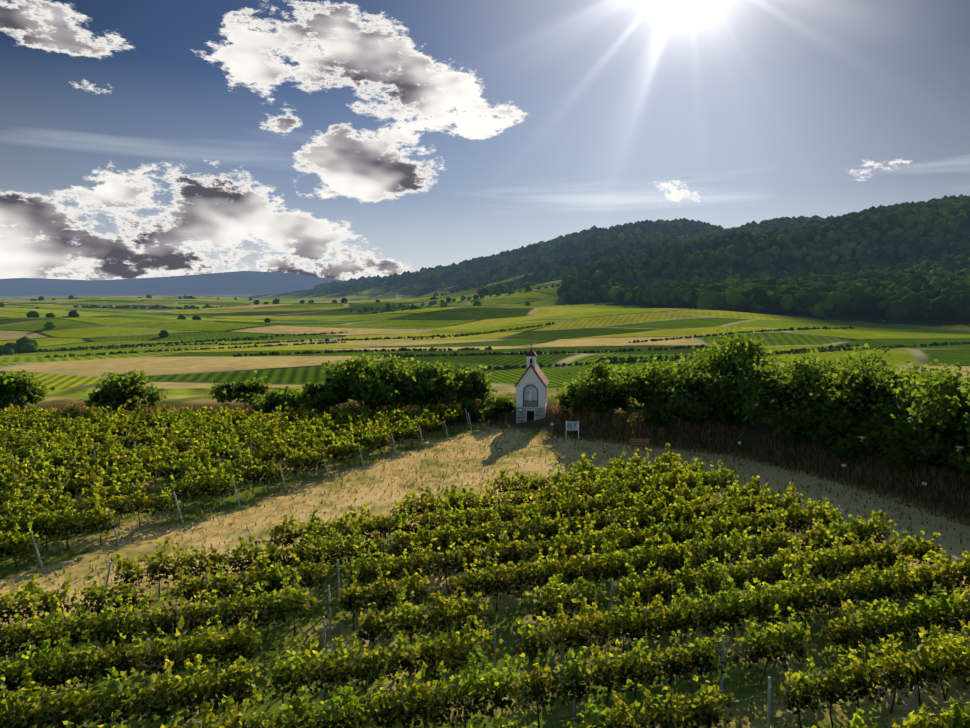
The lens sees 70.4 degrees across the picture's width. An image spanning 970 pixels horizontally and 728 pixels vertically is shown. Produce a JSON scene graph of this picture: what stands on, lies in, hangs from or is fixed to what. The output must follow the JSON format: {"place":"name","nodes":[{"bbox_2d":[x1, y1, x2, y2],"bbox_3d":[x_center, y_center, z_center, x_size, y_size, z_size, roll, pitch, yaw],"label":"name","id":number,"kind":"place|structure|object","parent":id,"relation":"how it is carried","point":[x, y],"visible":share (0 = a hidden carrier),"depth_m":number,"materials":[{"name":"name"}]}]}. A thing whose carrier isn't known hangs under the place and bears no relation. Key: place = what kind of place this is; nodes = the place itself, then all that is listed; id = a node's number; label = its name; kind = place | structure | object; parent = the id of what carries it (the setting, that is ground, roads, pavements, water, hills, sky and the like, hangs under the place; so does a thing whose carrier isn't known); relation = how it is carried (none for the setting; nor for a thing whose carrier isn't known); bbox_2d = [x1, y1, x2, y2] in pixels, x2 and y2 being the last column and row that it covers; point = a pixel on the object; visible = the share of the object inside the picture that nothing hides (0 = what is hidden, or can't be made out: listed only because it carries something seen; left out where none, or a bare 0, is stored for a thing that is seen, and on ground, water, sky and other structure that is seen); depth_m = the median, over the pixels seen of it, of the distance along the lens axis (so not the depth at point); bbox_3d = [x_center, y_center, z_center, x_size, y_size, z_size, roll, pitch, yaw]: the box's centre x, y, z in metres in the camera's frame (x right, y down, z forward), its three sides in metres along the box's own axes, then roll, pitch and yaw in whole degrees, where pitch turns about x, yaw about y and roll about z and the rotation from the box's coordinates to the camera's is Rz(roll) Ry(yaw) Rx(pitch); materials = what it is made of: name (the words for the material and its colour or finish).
{"place":"outdoors","nodes":[
{"label":"outdoors","id":0,"kind":"place"},
{"bbox_2d":[0,216,969,727],"bbox_3d":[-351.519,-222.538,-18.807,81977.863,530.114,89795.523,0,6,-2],"label":"ground","id":1,"kind":"structure","parent":0,"point":[188,374],"depth_m":58.95,"materials":[{"name":"green plant"}]},
{"bbox_2d":[0,352,968,463],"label":"bushes","id":2,"kind":"object","parent":1,"relation":"on","point":[510,408],"visible":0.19,"depth_m":61.41,"materials":[{"name":"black plant"}]},
{"bbox_2d":[0,402,969,727],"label":"vineyard","id":3,"kind":"object","parent":1,"relation":"on","point":[632,486],"depth_m":27.81,"materials":[{"name":"green plant"}]},
{"bbox_2d":[0,277,969,370],"bbox_3d":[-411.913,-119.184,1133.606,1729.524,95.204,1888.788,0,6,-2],"label":"field trees","id":4,"kind":"object","parent":1,"relation":"on","point":[24,344],"visible":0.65,"depth_m":467.26,"materials":[{"name":"green plant"}]},
{"bbox_2d":[0,325,969,475],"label":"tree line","id":5,"kind":"object","parent":1,"relation":"on","point":[922,417],"depth_m":59.90,"materials":[{"name":"green plant"}]},
{"bbox_2d":[0,423,969,727],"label":"grass tufts","id":6,"kind":"object","parent":1,"relation":"on","point":[444,449],"visible":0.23,"depth_m":37.74,"materials":[{"name":"plant"}]},
{"bbox_2d":[1,409,969,727],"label":"vineyard posts","id":7,"kind":"object","parent":1,"relation":"on","point":[457,573],"visible":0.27,"depth_m":28.29,"materials":[{"name":"wood"}]},
{"bbox_2d":[515,342,548,423],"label":"chapel","id":8,"kind":"structure","parent":1,"relation":"on","point":[531,385],"depth_m":68.64,"materials":[{"name":"paint"}]},
{"bbox_2d":[566,421,578,439],"bbox_3d":[7.928,6.091,62.340,1.200,1.900,0.070,0,6,0],"label":"info board","id":9,"kind":"object","parent":1,"relation":"on","point":[572,425],"visible":0.94,"depth_m":62.27,"materials":[{"name":"white metal"}]},
{"bbox_2d":[631,438,649,448],"bbox_3d":[13.306,6.858,58.886,1.560,0.880,0.480,1,6,6],"label":"bench","id":10,"kind":"object","parent":1,"relation":"on","point":[633,444],"visible":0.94,"depth_m":58.97,"materials":[{"name":"brown wood"}]},
{"bbox_2d":[313,194,969,295],"bbox_3d":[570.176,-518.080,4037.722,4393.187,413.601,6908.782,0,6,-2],"label":"forest","id":11,"kind":"object","parent":1,"relation":"on","point":[766,241],"visible":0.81,"depth_m":1449.40,"materials":[{"name":"green plant"}]},
{"bbox_2d":[557,255,969,321],"bbox_3d":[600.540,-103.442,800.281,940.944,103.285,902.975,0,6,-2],"label":"forest","id":12,"kind":"object","parent":1,"relation":"on","point":[937,288],"visible":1,"depth_m":777.95,"materials":[{"name":"green plant"}]},
{"bbox_2d":[0,0,969,280],"label":"sky","id":13,"kind":"structure","parent":0,"point":[344,140],"materials":[{"name":"blue"}]},
{"bbox_2d":[3,402,969,526],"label":"embankment grass","id":14,"kind":"structure","parent":0,"point":[585,417],"depth_m":55.37,"materials":[{"name":"green plant"}]}
]}

